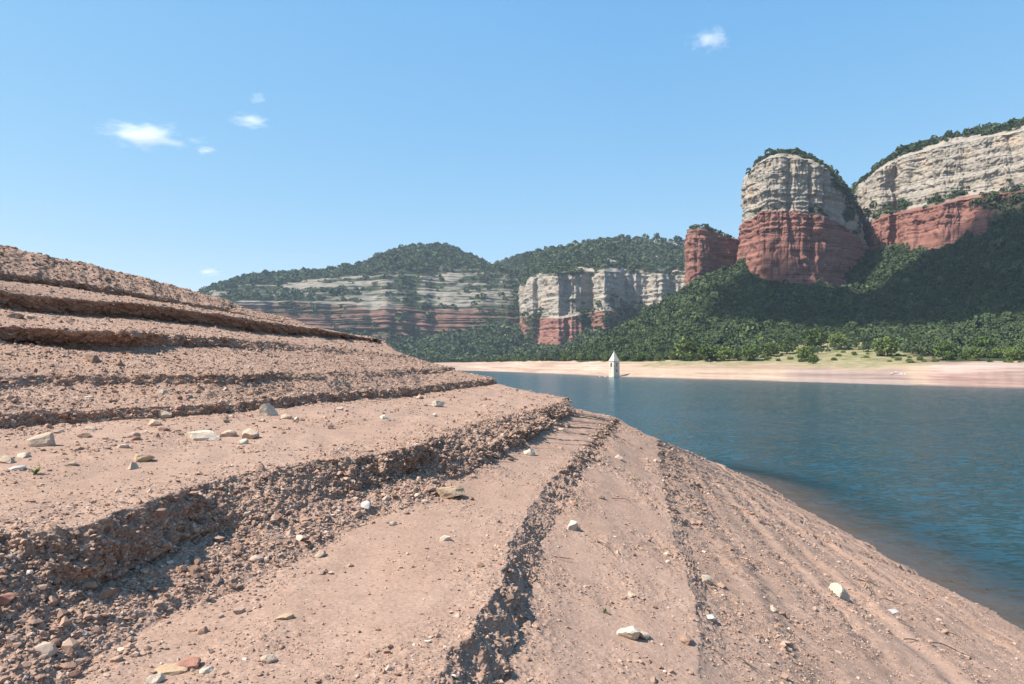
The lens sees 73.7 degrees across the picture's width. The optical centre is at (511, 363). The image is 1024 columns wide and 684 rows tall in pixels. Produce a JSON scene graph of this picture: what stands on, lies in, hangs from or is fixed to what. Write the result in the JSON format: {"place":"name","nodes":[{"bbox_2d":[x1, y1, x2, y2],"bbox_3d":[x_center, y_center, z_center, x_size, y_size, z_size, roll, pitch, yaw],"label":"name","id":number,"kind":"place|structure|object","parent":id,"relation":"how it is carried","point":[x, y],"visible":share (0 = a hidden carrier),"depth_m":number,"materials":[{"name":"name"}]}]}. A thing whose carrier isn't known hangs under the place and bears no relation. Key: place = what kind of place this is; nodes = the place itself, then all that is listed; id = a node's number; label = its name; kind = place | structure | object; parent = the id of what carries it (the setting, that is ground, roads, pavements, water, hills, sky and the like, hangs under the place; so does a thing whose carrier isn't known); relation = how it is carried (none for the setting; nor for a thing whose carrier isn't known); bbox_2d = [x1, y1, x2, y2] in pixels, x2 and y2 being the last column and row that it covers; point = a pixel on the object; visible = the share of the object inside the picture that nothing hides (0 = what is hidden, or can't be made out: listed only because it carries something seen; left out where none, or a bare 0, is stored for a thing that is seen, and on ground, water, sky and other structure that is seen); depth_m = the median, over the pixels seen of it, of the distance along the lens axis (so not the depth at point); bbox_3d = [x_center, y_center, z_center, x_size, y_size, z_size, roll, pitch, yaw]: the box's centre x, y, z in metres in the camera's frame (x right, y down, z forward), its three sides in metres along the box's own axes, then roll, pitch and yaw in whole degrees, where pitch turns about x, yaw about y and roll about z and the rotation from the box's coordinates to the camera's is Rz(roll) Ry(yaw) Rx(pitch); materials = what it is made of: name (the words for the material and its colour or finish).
{"place":"outdoors","nodes":[
{"label":"outdoors","id":0,"kind":"place"},
{"bbox_2d":[209,246,519,357],"bbox_3d":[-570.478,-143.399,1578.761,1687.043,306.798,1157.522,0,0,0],"label":"hill","id":1,"kind":"structure","parent":0,"point":[377,305],"depth_m":1388.25,"materials":[{"name":"grey stone"}]},
{"bbox_2d":[196,117,1023,361],"bbox_3d":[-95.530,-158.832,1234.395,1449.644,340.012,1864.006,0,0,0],"label":"forest","id":2,"kind":"object","parent":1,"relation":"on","point":[956,304],"visible":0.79,"depth_m":649.44,"materials":[{"name":"green plant"}]},
{"bbox_2d":[0,245,1023,683],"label":"bank ground","id":3,"kind":"structure","parent":0,"point":[370,556],"depth_m":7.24,"materials":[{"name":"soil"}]},
{"bbox_2d":[0,455,14,463],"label":"stone","id":4,"kind":"object","parent":3,"relation":"on","point":[7,459],"visible":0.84,"depth_m":6.07,"materials":[{"name":"beige stone"}]},
{"bbox_2d":[0,593,15,606],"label":"stone","id":5,"kind":"object","parent":3,"relation":"on","point":[6,598],"visible":0.85,"depth_m":3.62,"materials":[{"name":"brown stone"}]},
{"bbox_2d":[6,313,23,318],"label":"stone","id":6,"kind":"object","parent":3,"relation":"on","point":[16,315],"visible":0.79,"depth_m":12.13,"materials":[{"name":"stone"}]},
{"bbox_2d":[8,465,25,469],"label":"stone","id":7,"kind":"object","parent":3,"relation":"on","point":[17,467],"visible":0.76,"depth_m":5.70,"materials":[{"name":"white stone"}]},
{"bbox_2d":[17,452,30,457],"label":"stone","id":8,"kind":"object","parent":3,"relation":"on","point":[22,455],"visible":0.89,"depth_m":6.34,"materials":[{"name":"beige stone"}]},
{"bbox_2d":[25,314,35,318],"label":"stone","id":9,"kind":"object","parent":3,"relation":"on","point":[30,316],"visible":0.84,"depth_m":12.35,"materials":[{"name":"beige stone"}]},
{"bbox_2d":[28,466,40,473],"bbox_3d":[-3.901,0.863,5.583,0.096,0.072,0.094,0,0,-38],"label":"weed","id":10,"kind":"object","parent":3,"relation":"on","point":[37,470],"visible":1,"depth_m":5.58,"materials":[{"name":"green plant"}]},
{"bbox_2d":[26,432,55,446],"bbox_3d":[-4.751,0.814,6.899,0.235,0.249,0.180,0,0,0],"label":"stone","id":11,"kind":"object","parent":3,"relation":"on","point":[44,439],"visible":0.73,"depth_m":6.86,"materials":[{"name":"beige stone"}]},
{"bbox_2d":[68,461,78,465],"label":"stone","id":12,"kind":"object","parent":3,"relation":"on","point":[74,463],"visible":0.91,"depth_m":6.05,"materials":[{"name":"beige stone"}]},
{"bbox_2d":[77,433,91,437],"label":"stone","id":13,"kind":"object","parent":3,"relation":"on","point":[84,435],"visible":0.84,"depth_m":7.63,"materials":[{"name":"stone"}]},
{"bbox_2d":[85,425,96,429],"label":"stone","id":14,"kind":"object","parent":3,"relation":"on","point":[90,427],"visible":0.88,"depth_m":8.20,"materials":[{"name":"beige stone"}]},
{"bbox_2d":[84,353,100,362],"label":"stone","id":15,"kind":"object","parent":3,"relation":"on","point":[92,358],"visible":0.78,"depth_m":10.43,"materials":[{"name":"brown stone"}]},
{"bbox_2d":[98,586,116,598],"bbox_3d":[-2.472,1.398,4.163,0.086,0.081,0.137,-9,4,10],"label":"stone","id":16,"kind":"object","parent":3,"relation":"on","point":[108,591],"visible":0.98,"depth_m":4.14,"materials":[{"name":"grey stone"}]},
{"bbox_2d":[115,358,123,365],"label":"stone","id":17,"kind":"object","parent":3,"relation":"on","point":[119,362],"visible":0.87,"depth_m":10.53,"materials":[{"name":"brown stone"}]},
{"bbox_2d":[116,444,128,447],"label":"stone","id":18,"kind":"object","parent":3,"relation":"on","point":[123,446],"visible":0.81,"depth_m":6.91,"materials":[{"name":"beige stone"}]},
{"bbox_2d":[128,462,138,469],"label":"stone","id":19,"kind":"object","parent":3,"relation":"on","point":[132,465],"visible":0.9,"depth_m":6.20,"materials":[{"name":"beige stone"}]},
{"bbox_2d":[133,454,154,461],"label":"stone","id":20,"kind":"object","parent":3,"relation":"on","point":[140,458],"visible":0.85,"depth_m":6.51,"materials":[{"name":"beige stone"}]},
{"bbox_2d":[147,419,160,425],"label":"stone","id":21,"kind":"object","parent":3,"relation":"on","point":[153,422],"visible":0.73,"depth_m":8.62,"materials":[{"name":"beige stone"}]},
{"bbox_2d":[146,673,164,682],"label":"stone","id":22,"kind":"object","parent":3,"relation":"on","point":[158,678],"visible":1,"depth_m":3.41,"materials":[{"name":"white stone"}]},
{"bbox_2d":[159,389,167,393],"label":"stone","id":23,"kind":"object","parent":3,"relation":"on","point":[161,391],"visible":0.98,"depth_m":9.99,"materials":[{"name":"beige stone"}]},
{"bbox_2d":[158,410,171,417],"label":"stone","id":24,"kind":"object","parent":3,"relation":"on","point":[164,414],"visible":0.97,"depth_m":9.18,"materials":[{"name":"beige stone"}]},
{"bbox_2d":[155,663,188,675],"bbox_3d":[-1.762,1.586,3.537,0.173,0.043,0.109,6,9,-6],"label":"stone","id":25,"kind":"object","parent":3,"relation":"on","point":[167,669],"visible":0.91,"depth_m":3.52,"materials":[{"name":"beige stone"}]},
{"bbox_2d":[177,656,200,669],"bbox_3d":[-1.702,1.580,3.588,0.125,0.068,0.080,0,0,-5],"label":"stone","id":26,"kind":"object","parent":3,"relation":"on","point":[191,662],"visible":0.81,"depth_m":3.57,"materials":[{"name":"pink stone"}]},
{"bbox_2d":[185,430,220,440],"bbox_3d":[-3.634,0.847,8.034,0.442,0.138,0.301,0,0,43],"label":"stone","id":27,"kind":"object","parent":3,"relation":"on","point":[205,435],"visible":0.74,"depth_m":7.93,"materials":[{"name":"white stone"}]},
{"bbox_2d":[199,666,213,673],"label":"stone","id":28,"kind":"object","parent":3,"relation":"on","point":[206,670],"visible":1,"depth_m":3.51,"materials":[{"name":"white stone"}]},
{"bbox_2d":[219,430,236,436],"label":"stone","id":29,"kind":"object","parent":3,"relation":"on","point":[228,433],"visible":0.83,"depth_m":8.22,"materials":[{"name":"beige stone"}]},
{"bbox_2d":[227,578,237,583],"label":"stone","id":30,"kind":"object","parent":3,"relation":"on","point":[231,580],"visible":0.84,"depth_m":4.71,"materials":[{"name":"beige stone"}]},
{"bbox_2d":[237,438,248,443],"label":"stone","id":31,"kind":"object","parent":3,"relation":"on","point":[244,441],"visible":0.8,"depth_m":7.69,"materials":[{"name":"beige stone"}]},
{"bbox_2d":[241,428,258,438],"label":"stone","id":32,"kind":"object","parent":3,"relation":"on","point":[249,433],"visible":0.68,"depth_m":8.09,"materials":[{"name":"beige stone"}]},
{"bbox_2d":[259,403,277,415],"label":"stone","id":33,"kind":"object","parent":3,"relation":"on","point":[266,409],"visible":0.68,"depth_m":10.09,"materials":[{"name":"grey stone"}]},
{"bbox_2d":[260,654,277,663],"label":"stone","id":34,"kind":"object","parent":3,"relation":"on","point":[269,658],"visible":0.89,"depth_m":3.64,"materials":[{"name":"beige stone"}]},
{"bbox_2d":[274,612,293,619],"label":"stone","id":35,"kind":"object","parent":3,"relation":"on","point":[286,616],"visible":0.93,"depth_m":4.21,"materials":[{"name":"beige stone"}]},
{"bbox_2d":[281,414,291,418],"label":"stone","id":36,"kind":"object","parent":3,"relation":"on","point":[285,416],"visible":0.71,"depth_m":9.79,"materials":[{"name":"beige stone"}]},
{"bbox_2d":[315,550,325,557],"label":"stone","id":37,"kind":"object","parent":3,"relation":"on","point":[320,553],"visible":0.94,"depth_m":5.46,"materials":[{"name":"beige stone"}]},
{"bbox_2d":[361,501,370,510],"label":"stone","id":38,"kind":"object","parent":3,"relation":"on","point":[365,505],"visible":0.98,"depth_m":6.70,"materials":[{"name":"white stone"}]},
{"bbox_2d":[380,415,389,418],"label":"stone","id":39,"kind":"object","parent":3,"relation":"on","point":[384,417],"visible":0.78,"depth_m":10.64,"materials":[{"name":"white stone"}]},
{"bbox_2d":[389,521,396,525],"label":"stone","id":40,"kind":"object","parent":3,"relation":"on","point":[392,523],"visible":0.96,"depth_m":6.41,"materials":[{"name":"beige stone"}]},
{"bbox_2d":[430,401,444,406],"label":"stone","id":41,"kind":"object","parent":3,"relation":"on","point":[437,403],"visible":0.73,"depth_m":13.61,"materials":[{"name":"beige stone"}]},
{"bbox_2d":[440,535,450,541],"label":"stone","id":42,"kind":"object","parent":3,"relation":"on","point":[444,538],"visible":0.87,"depth_m":6.05,"materials":[{"name":"beige stone"}]},
{"bbox_2d":[436,485,464,498],"bbox_3d":[-0.725,1.447,7.643,0.400,0.146,0.226,-6,-9,0],"label":"stone","id":43,"kind":"object","parent":3,"relation":"on","point":[449,492],"visible":0.75,"depth_m":7.56,"materials":[{"name":"beige stone"}]},
{"bbox_2d":[477,562,484,567],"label":"stone","id":44,"kind":"object","parent":3,"relation":"on","point":[479,564],"visible":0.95,"depth_m":5.37,"materials":[{"name":"brown stone"}]},
{"bbox_2d":[524,448,534,455],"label":"stone","id":45,"kind":"object","parent":3,"relation":"on","point":[530,452],"visible":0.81,"depth_m":10.88,"materials":[{"name":"beige stone"}]},
{"bbox_2d":[567,520,576,530],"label":"stone","id":46,"kind":"object","parent":3,"relation":"on","point":[572,524],"visible":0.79,"depth_m":7.57,"materials":[{"name":"beige stone"}]},
{"bbox_2d":[616,626,639,639],"bbox_3d":[0.907,2.063,5.243,0.198,0.122,0.211,10,-7,-2],"label":"stone","id":47,"kind":"object","parent":3,"relation":"on","point":[631,632],"visible":0.88,"depth_m":5.17,"materials":[{"name":"white stone"}]},
{"bbox_2d":[639,631,649,639],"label":"stone","id":48,"kind":"object","parent":3,"relation":"on","point":[644,635],"visible":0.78,"depth_m":5.22,"materials":[{"name":"beige stone"}]},
{"bbox_2d":[701,575,712,584],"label":"stone","id":49,"kind":"object","parent":3,"relation":"on","point":[707,579],"visible":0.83,"depth_m":7.43,"materials":[{"name":"beige stone"}]},
{"bbox_2d":[706,614,715,622],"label":"stone","id":50,"kind":"object","parent":3,"relation":"on","point":[711,617],"visible":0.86,"depth_m":6.13,"materials":[{"name":"white stone"}]},
{"bbox_2d":[740,657,761,672],"bbox_3d":[1.889,2.401,5.423,0.036,0.067,0.218,0,0,-29],"label":"twig","id":51,"kind":"object","parent":3,"relation":"on","point":[749,664],"visible":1,"depth_m":5.43,"materials":[{"name":"wood"}]},
{"bbox_2d":[829,582,849,601],"bbox_3d":[4.806,3.374,10.098,0.348,0.281,0.273,0,0,-29],"label":"stone","id":52,"kind":"object","parent":3,"relation":"on","point":[839,590],"visible":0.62,"depth_m":10.00,"materials":[{"name":"beige stone"}]},
{"bbox_2d":[888,609,898,614],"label":"stone","id":53,"kind":"object","parent":3,"relation":"on","point":[894,611],"visible":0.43,"depth_m":10.48,"materials":[{"name":"white stone"}]},
{"bbox_2d":[930,642,974,657],"bbox_3d":[6.109,3.973,9.492,0.918,0.362,0.129,0,0,-27],"label":"twig","id":54,"kind":"object","parent":3,"relation":"on","point":[949,646],"visible":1,"depth_m":9.44,"materials":[{"name":"wood"}]},
{"bbox_2d":[0,0,1023,290],"label":"sky","id":55,"kind":"structure","parent":0,"point":[194,145],"materials":[{"name":"blue"}]},
{"bbox_2d":[517,239,685,349],"bbox_3d":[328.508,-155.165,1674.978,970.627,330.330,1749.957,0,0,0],"label":"mesa","id":56,"kind":"structure","parent":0,"point":[549,293],"depth_m":1163.97,"materials":[{"name":"grey stone"}]},
{"bbox_2d":[683,227,738,285],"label":"red crag","id":57,"kind":"structure","parent":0,"point":[708,250],"depth_m":727.18,"materials":[{"name":"stone"}]},
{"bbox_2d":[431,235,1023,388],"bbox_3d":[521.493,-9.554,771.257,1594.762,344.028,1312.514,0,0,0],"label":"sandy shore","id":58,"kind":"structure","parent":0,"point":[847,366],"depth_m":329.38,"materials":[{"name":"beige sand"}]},
{"bbox_2d":[560,353,567,360],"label":"tree","id":59,"kind":"object","parent":58,"relation":"on","point":[563,356],"visible":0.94,"depth_m":550.45,"materials":[{"name":"green plant"}]},
{"bbox_2d":[602,355,608,361],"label":"tree","id":60,"kind":"object","parent":58,"relation":"on","point":[604,358],"visible":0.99,"depth_m":465.87,"materials":[{"name":"green plant"}]},
{"bbox_2d":[609,352,619,376],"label":"bell tower","id":61,"kind":"structure","parent":58,"relation":"on","point":[614,366],"depth_m":366.72,"materials":[{"name":"stone"}]},
{"bbox_2d":[619,354,626,360],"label":"tree","id":62,"kind":"object","parent":58,"relation":"on","point":[621,357],"visible":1,"depth_m":452.17,"materials":[{"name":"green plant"}]},
{"bbox_2d":[632,353,643,360],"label":"tree","id":63,"kind":"object","parent":58,"relation":"on","point":[635,356],"visible":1,"depth_m":436.60,"materials":[{"name":"green plant"}]},
{"bbox_2d":[638,350,646,360],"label":"tree","id":64,"kind":"object","parent":58,"relation":"on","point":[642,354],"visible":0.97,"depth_m":437.68,"materials":[{"name":"green plant"}]},
{"bbox_2d":[645,355,652,360],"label":"tree","id":65,"kind":"object","parent":58,"relation":"on","point":[649,357],"visible":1,"depth_m":429.48,"materials":[{"name":"green plant"}]},
{"bbox_2d":[654,354,663,361],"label":"tree","id":66,"kind":"object","parent":58,"relation":"on","point":[659,357],"visible":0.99,"depth_m":416.35,"materials":[{"name":"green plant"}]},
{"bbox_2d":[668,351,678,359],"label":"tree","id":67,"kind":"object","parent":58,"relation":"on","point":[674,356],"visible":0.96,"depth_m":414.37,"materials":[{"name":"green plant"}]},
{"bbox_2d":[674,336,700,357],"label":"tree","id":68,"kind":"object","parent":58,"relation":"on","point":[689,346],"visible":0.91,"depth_m":404.71,"materials":[{"name":"green plant"}]},
{"bbox_2d":[684,353,694,360],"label":"tree","id":69,"kind":"object","parent":58,"relation":"on","point":[690,356],"visible":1,"depth_m":400.15,"materials":[{"name":"green plant"}]},
{"bbox_2d":[697,344,717,360],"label":"tree","id":70,"kind":"object","parent":58,"relation":"on","point":[709,352],"visible":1,"depth_m":386.14,"materials":[{"name":"green plant"}]},
{"bbox_2d":[716,346,734,360],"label":"tree","id":71,"kind":"object","parent":58,"relation":"on","point":[724,352],"visible":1,"depth_m":383.11,"materials":[{"name":"green plant"}]},
{"bbox_2d":[740,344,761,360],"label":"tree","id":72,"kind":"object","parent":58,"relation":"on","point":[751,351],"visible":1,"depth_m":379.50,"materials":[{"name":"green plant"}]},
{"bbox_2d":[761,341,779,354],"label":"tree","id":73,"kind":"object","parent":58,"relation":"on","point":[771,348],"visible":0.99,"depth_m":393.61,"materials":[{"name":"green plant"}]},
{"bbox_2d":[777,340,794,353],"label":"tree","id":74,"kind":"object","parent":58,"relation":"on","point":[784,346],"visible":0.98,"depth_m":399.30,"materials":[{"name":"green plant"}]},
{"bbox_2d":[787,335,796,340],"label":"tree","id":75,"kind":"object","parent":58,"relation":"on","point":[790,337],"visible":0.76,"depth_m":449.49,"materials":[{"name":"green plant"}]},
{"bbox_2d":[795,345,815,360],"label":"tree","id":76,"kind":"object","parent":58,"relation":"on","point":[804,352],"visible":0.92,"depth_m":363.24,"materials":[{"name":"green plant"}]},
{"bbox_2d":[807,355,818,363],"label":"tree","id":77,"kind":"object","parent":58,"relation":"on","point":[813,359],"visible":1,"depth_m":344.97,"materials":[{"name":"green plant"}]},
{"bbox_2d":[800,324,828,346],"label":"tree","id":78,"kind":"object","parent":58,"relation":"on","point":[818,338],"visible":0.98,"depth_m":418.00,"materials":[{"name":"green plant"}]},
{"bbox_2d":[827,332,847,347],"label":"tree","id":79,"kind":"object","parent":58,"relation":"on","point":[835,340],"visible":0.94,"depth_m":402.12,"materials":[{"name":"green plant"}]},
{"bbox_2d":[869,336,900,356],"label":"tree","id":80,"kind":"object","parent":58,"relation":"on","point":[887,344],"visible":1,"depth_m":355.94,"materials":[{"name":"green plant"}]},
{"bbox_2d":[933,340,960,358],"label":"tree","id":81,"kind":"object","parent":58,"relation":"on","point":[939,349],"visible":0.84,"depth_m":328.08,"materials":[{"name":"green plant"}]},
{"bbox_2d":[941,350,955,359],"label":"tree","id":82,"kind":"object","parent":58,"relation":"on","point":[948,355],"visible":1,"depth_m":324.88,"materials":[{"name":"green plant"}]},
{"bbox_2d":[958,351,970,359],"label":"tree","id":83,"kind":"object","parent":58,"relation":"on","point":[963,355],"visible":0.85,"depth_m":319.12,"materials":[{"name":"green plant"}]},
{"bbox_2d":[964,347,985,358],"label":"tree","id":84,"kind":"object","parent":58,"relation":"on","point":[978,353],"visible":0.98,"depth_m":312.45,"materials":[{"name":"green plant"}]},
{"bbox_2d":[969,335,997,347],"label":"tree","id":85,"kind":"object","parent":58,"relation":"on","point":[980,340],"visible":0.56,"depth_m":338.83,"materials":[{"name":"green plant"}]},
{"bbox_2d":[989,346,1004,357],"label":"tree","id":86,"kind":"object","parent":58,"relation":"on","point":[996,352],"visible":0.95,"depth_m":322.09,"materials":[{"name":"green plant"}]},
{"bbox_2d":[1002,348,1018,360],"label":"tree","id":87,"kind":"object","parent":58,"relation":"on","point":[1011,355],"visible":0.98,"depth_m":307.28,"materials":[{"name":"green plant"}]},
{"bbox_2d":[1015,349,1023,359],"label":"tree","id":88,"kind":"object","parent":58,"relation":"on","point":[1021,354],"visible":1,"depth_m":302.96,"materials":[{"name":"green plant"}]},
{"bbox_2d":[458,371,1023,603],"bbox_3d":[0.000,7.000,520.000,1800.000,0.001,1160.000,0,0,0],"label":"water","id":89,"kind":"structure","parent":0,"point":[935,473],"depth_m":60.88,"materials":[{"name":"teal liquid"}]},
{"bbox_2d":[736,153,868,287],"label":"butte","id":90,"kind":"object","parent":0,"point":[785,233],"visible":0.81,"depth_m":702.05,"materials":[{"name":"stone"}]},
{"bbox_2d":[853,125,1023,252],"bbox_3d":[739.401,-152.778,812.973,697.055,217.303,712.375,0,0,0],"label":"cliff","id":91,"kind":"structure","parent":0,"point":[978,163],"depth_m":702.09,"materials":[{"name":"beige stone"}]}
]}

